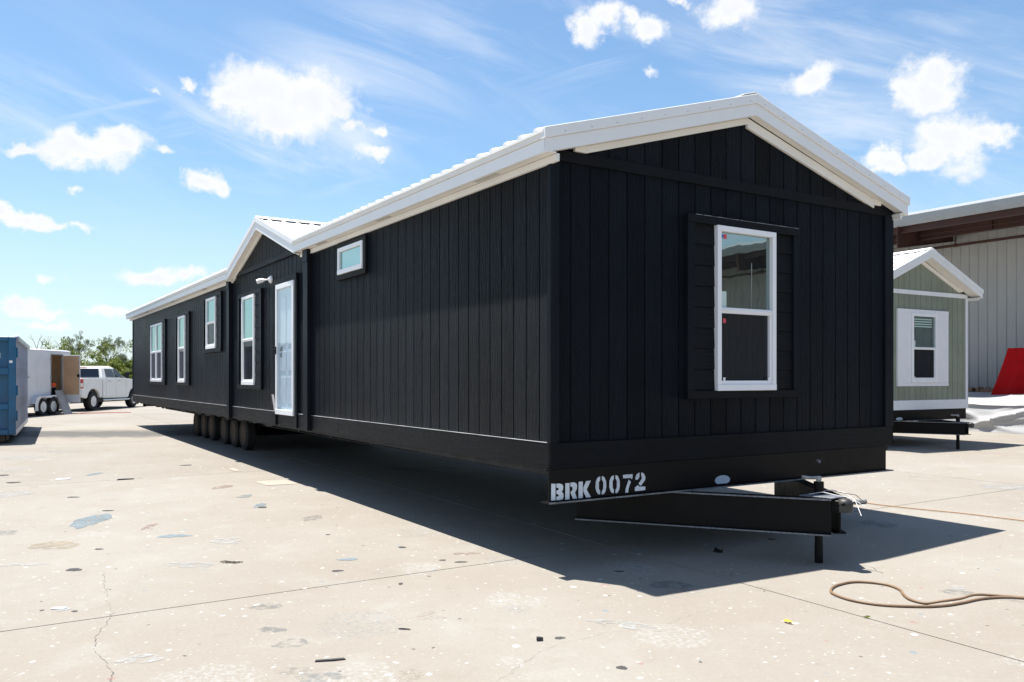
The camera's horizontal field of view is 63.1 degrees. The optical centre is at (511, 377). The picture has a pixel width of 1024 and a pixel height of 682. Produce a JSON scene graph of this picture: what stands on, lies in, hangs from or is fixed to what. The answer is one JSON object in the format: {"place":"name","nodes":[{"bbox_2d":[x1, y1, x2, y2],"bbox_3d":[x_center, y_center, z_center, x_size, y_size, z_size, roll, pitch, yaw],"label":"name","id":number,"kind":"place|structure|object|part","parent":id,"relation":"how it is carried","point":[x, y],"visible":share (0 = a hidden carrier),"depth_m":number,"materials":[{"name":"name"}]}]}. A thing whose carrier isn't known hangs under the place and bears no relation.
{"place":"outdoors","nodes":[
{"label":"outdoors","id":0,"kind":"place"},
{"bbox_2d":[0,401,1023,681],"bbox_3d":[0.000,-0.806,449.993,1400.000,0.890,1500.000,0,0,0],"label":"ground","id":1,"kind":"structure","parent":0,"point":[360,559],"depth_m":6.97,"materials":[{"name":"pale concrete"}]},
{"bbox_2d":[0,336,29,442],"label":"roll off dumpster","id":2,"kind":"object","parent":1,"relation":"on","point":[14,385],"visible":1,"depth_m":19.73,"materials":[{"name":"paint"}]},
{"bbox_2d":[28,348,79,415],"bbox_3d":[-19.430,0.165,32.820,3.100,2.634,7.260,0,0,0],"label":"cargo trailer","id":3,"kind":"object","parent":1,"relation":"on","point":[65,377],"visible":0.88,"depth_m":33.50,"materials":[{"name":"white metal"}]},
{"bbox_2d":[51,387,55,397],"bbox_3d":[-18.840,0.673,34.100,0.340,0.620,0.335,0,0,0],"label":"bucket stack","id":4,"kind":"object","parent":3,"relation":"on","point":[53,389],"visible":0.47,"depth_m":34.02,"materials":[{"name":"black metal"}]},
{"bbox_3d":[-18.240,0.033,34.490,0.720,1.960,0.080,0,0,0],"label":"side door","id":5,"kind":"part","parent":3,"relation":"part of","materials":[{"name":"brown wood"}]},
{"bbox_2d":[50,607,67,608],"bbox_3d":[-3.200,1.624,5.892,0.112,0.008,0.052,0,0,-11],"label":"paper scrap","id":6,"kind":"object","parent":1,"relation":"on","point":[58,607],"visible":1,"depth_m":5.89,"materials":[{"name":"white paper"}]},
{"bbox_2d":[45,339,82,365],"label":"shrub","id":7,"kind":"object","parent":1,"relation":"on","point":[71,353],"visible":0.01,"depth_m":66.03,"materials":[{"name":"green plant"}]},
{"bbox_2d":[55,390,72,413],"bbox_3d":[-18.279,0.989,33.945,0.443,0.972,0.650,0,0,0],"label":"ramp board","id":8,"kind":"object","parent":1,"relation":"on","point":[64,404],"visible":1,"depth_m":33.94,"materials":[{"name":"silver metal"}]},
{"bbox_2d":[42,336,86,365],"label":"shrub","id":9,"kind":"object","parent":1,"relation":"on","point":[73,351],"visible":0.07,"depth_m":69.75,"materials":[{"name":"green plant"}]},
{"bbox_2d":[61,330,95,358],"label":"mesquite tree","id":10,"kind":"object","parent":1,"relation":"on","point":[77,345],"visible":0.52,"depth_m":80.09,"materials":[{"name":"green plant"}]},
{"bbox_2d":[82,351,119,372],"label":"shrub","id":11,"kind":"object","parent":1,"relation":"on","point":[98,356],"visible":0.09,"depth_m":63.85,"materials":[{"name":"green plant"}]},
{"bbox_2d":[70,366,135,410],"bbox_3d":[-19.642,0.450,39.140,2.600,2.020,6.180,0,0,1],"label":"pickup truck","id":12,"kind":"object","parent":1,"relation":"on","point":[99,385],"visible":0.6,"depth_m":38.23,"materials":[{"name":"white metal"}]},
{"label":"rear window","id":13,"kind":"part","parent":12,"relation":"part of","materials":[{"name":"black glass"}]},
{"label":"rear side window","id":14,"kind":"part","parent":12,"relation":"part of","materials":[{"name":"grey glass"}]},
{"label":"front side window","id":15,"kind":"part","parent":12,"relation":"part of","materials":[{"name":"grey glass"}]},
{"bbox_2d":[85,338,124,371],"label":"shrub","id":16,"kind":"object","parent":1,"relation":"on","point":[119,365],"visible":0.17,"depth_m":70.66,"materials":[{"name":"green plant"}]},
{"bbox_2d":[80,412,130,413],"bbox_3d":[-17.064,1.456,34.924,1.956,0.025,0.579,0,0,-31],"label":"red cord","id":17,"kind":"object","parent":1,"relation":"on","point":[111,412],"visible":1,"depth_m":35.02,"materials":[{"name":"red plastic"}]},
{"bbox_2d":[98,335,129,358],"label":"mesquite tree","id":18,"kind":"object","parent":1,"relation":"on","point":[118,341],"visible":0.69,"depth_m":79.79,"materials":[{"name":"green plant"}]},
{"bbox_2d":[110,353,130,362],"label":"mesquite tree","id":19,"kind":"object","parent":1,"relation":"on","point":[124,358],"visible":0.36,"depth_m":78.53,"materials":[{"name":"green plant"}]},
{"bbox_2d":[120,345,131,378],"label":"shrub","id":20,"kind":"object","parent":1,"relation":"on","point":[128,366],"visible":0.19,"depth_m":68.35,"materials":[{"name":"green plant"}]},
{"bbox_2d":[220,560,241,562],"bbox_3d":[-2.469,1.615,7.318,0.204,0.017,0.062,0,0,0],"label":"twig","id":21,"kind":"object","parent":1,"relation":"on","point":[230,561],"visible":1,"depth_m":7.31,"materials":[{"name":"wood"}]},
{"bbox_2d":[254,480,297,484],"bbox_3d":[-3.590,1.589,12.680,0.482,0.004,0.642,0,0,-34],"label":"cardboard sheet","id":22,"kind":"object","parent":1,"relation":"on","point":[276,482],"visible":1,"depth_m":12.66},
{"bbox_2d":[315,657,344,661],"bbox_3d":[-1.051,1.630,4.824,0.178,0.008,0.023,0,0,-14],"label":"rubber scrap","id":23,"kind":"object","parent":1,"relation":"on","point":[334,659],"visible":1,"depth_m":4.82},
{"bbox_2d":[126,92,909,562],"bbox_3d":[-3.760,-0.602,17.644,4.976,4.449,25.179,0,0,-32],"label":"manufactured home","id":24,"kind":"object","parent":1,"relation":"on","point":[654,316],"visible":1,"depth_m":8.10,"materials":[{"name":"black wood"}]},
{"bbox_2d":[150,324,155,381],"bbox_3d":[-9.967,-0.686,23.179,0.054,1.573,0.885,0,0,-32],"label":"window","id":25,"kind":"structure","parent":24,"relation":"in","point":[153,327],"depth_m":23.24,"materials":[{"name":"white plastic"}]},
{"bbox_2d":[155,322,162,381],"bbox_3d":[-9.490,-0.686,22.421,0.054,1.573,0.885,0,0,-32],"label":"window","id":26,"kind":"structure","parent":24,"relation":"in","point":[159,330],"depth_m":22.42,"materials":[{"name":"white plastic"}]},
{"bbox_2d":[177,315,185,381],"bbox_3d":[-7.844,-0.683,19.804,0.054,1.575,0.800,0,0,-32],"label":"window","id":27,"kind":"structure","parent":24,"relation":"in","point":[181,320],"depth_m":19.84,"materials":[{"name":"white plastic"}]},
{"bbox_2d":[205,296,215,348],"bbox_3d":[-6.208,-1.130,17.198,0.054,1.050,0.843,0,0,-32],"label":"window","id":28,"kind":"structure","parent":24,"relation":"in","point":[210,302],"depth_m":17.20,"materials":[{"name":"white plastic"}]},
{"bbox_2d":[241,294,255,384],"bbox_3d":[-4.658,-0.667,14.731,0.054,1.576,0.809,0,0,-32],"label":"window","id":29,"kind":"structure","parent":24,"relation":"in","point":[248,305],"depth_m":14.75,"materials":[{"name":"white plastic"}]},
{"bbox_2d":[272,394,274,410],"bbox_3d":[-3.813,0.398,13.358,0.032,0.265,0.173,0,0,-32],"label":"paper strip","id":30,"kind":"object","parent":24,"relation":"attached to","point":[273,398],"visible":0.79,"depth_m":13.36,"materials":[{"name":"grey paper"}]},
{"bbox_2d":[271,280,293,415],"bbox_3d":[-3.525,-0.450,12.851,0.137,2.040,0.912,0,0,-32],"label":"storm door","id":31,"kind":"structure","parent":24,"relation":"in","point":[284,292],"depth_m":12.96,"materials":[{"name":"white plastic"}]},
{"bbox_2d":[337,240,362,274],"bbox_3d":[-2.047,-1.520,10.577,0.054,0.344,0.842,0,0,-32],"label":"window","id":32,"kind":"structure","parent":24,"relation":"in","point":[349,257],"depth_m":10.57,"materials":[{"name":"white plastic"}]},
{"bbox_2d":[713,225,776,390],"bbox_3d":[2.249,-0.656,8.023,0.808,1.552,0.069,0,0,-32],"label":"window","id":33,"kind":"structure","parent":24,"relation":"in","point":[745,259],"depth_m":8.03,"materials":[{"name":"white plastic"}]},
{"bbox_2d":[853,499,866,503],"bbox_3d":[4.262,1.576,10.520,0.594,0.057,0.078,0,0,-30],"label":"air connector","id":34,"kind":"object","parent":24,"relation":"attached to","point":[861,501],"visible":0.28,"depth_m":10.60,"materials":[{"name":"silver metal"}]},
{"bbox_2d":[536,636,542,640],"bbox_3d":[0.174,1.621,5.192,0.048,0.022,0.030,0,0,-17],"label":"rubber scrap","id":35,"kind":"object","parent":1,"relation":"on","point":[539,638],"visible":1,"depth_m":5.18,"materials":[{"name":"black rubber"}]},
{"bbox_2d":[714,547,722,551],"bbox_3d":[1.930,1.601,7.788,0.080,0.032,0.080,0,0,0],"label":"cloth scrap","id":36,"kind":"object","parent":1,"relation":"on","point":[716,549],"visible":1,"depth_m":7.77,"materials":[{"name":"black fabric"}]},
{"bbox_2d":[829,580,1023,607],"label":"air hose","id":37,"kind":"object","parent":1,"relation":"on","point":[995,596],"visible":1,"depth_m":6.08,"materials":[{"name":"beige rubber"}]},
{"bbox_2d":[893,247,983,448],"bbox_3d":[7.231,-0.695,22.646,4.000,4.513,10.818,0,0,-30],"label":"park model home","id":38,"kind":"object","parent":1,"relation":"on","point":[935,291],"visible":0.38,"depth_m":19.12,"materials":[{"name":"green"}]},
{"bbox_2d":[911,313,937,382],"bbox_3d":[9.425,-0.683,19.059,0.950,1.575,0.064,0,0,-30],"label":"window","id":39,"kind":"structure","parent":38,"relation":"in","point":[924,327],"depth_m":19.06,"materials":[{"name":"white plastic"}]},
{"bbox_2d":[867,502,1023,520],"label":"orange hose","id":40,"kind":"object","parent":1,"relation":"on","point":[945,511],"visible":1,"depth_m":9.96,"materials":[{"name":"brown rubber"}]},
{"bbox_2d":[894,192,1023,389],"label":"metal building","id":41,"kind":"structure","parent":1,"relation":"on","point":[979,243],"depth_m":27.27,"materials":[{"name":"beige metal"}]},
{"bbox_2d":[968,387,983,391],"bbox_3d":[14.886,0.904,27.342,0.700,1.220,0.780,0,0,-32],"label":"wooden rack","id":42,"kind":"object","parent":1,"relation":"on","point":[971,389],"visible":0.13,"depth_m":26.94,"materials":[{"name":"brown wood"}]},
{"bbox_2d":[945,392,1023,433],"bbox_3d":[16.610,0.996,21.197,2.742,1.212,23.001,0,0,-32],"label":"plastic covered stack","id":43,"kind":"object","parent":1,"relation":"on","point":[987,412],"visible":0.19,"depth_m":23.75,"materials":[{"name":"white plastic"}]},
{"bbox_2d":[976,387,992,391],"bbox_3d":[15.365,0.908,26.580,0.700,1.220,0.780,0,0,-32],"label":"wooden rack","id":44,"kind":"object","parent":1,"relation":"on","point":[988,389],"visible":0.19,"depth_m":26.57,"materials":[{"name":"brown wood"}]},
{"bbox_2d":[991,348,1023,394],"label":"tarp covered pile","id":45,"kind":"object","parent":1,"relation":"on","point":[1010,379],"visible":0.58,"depth_m":25.38,"materials":[{"name":"red plastic"}]},
{"bbox_2d":[0,0,1023,363],"label":"sky","id":46,"kind":"structure","parent":0,"point":[142,141],"materials":[{"name":"blue"}]}
]}

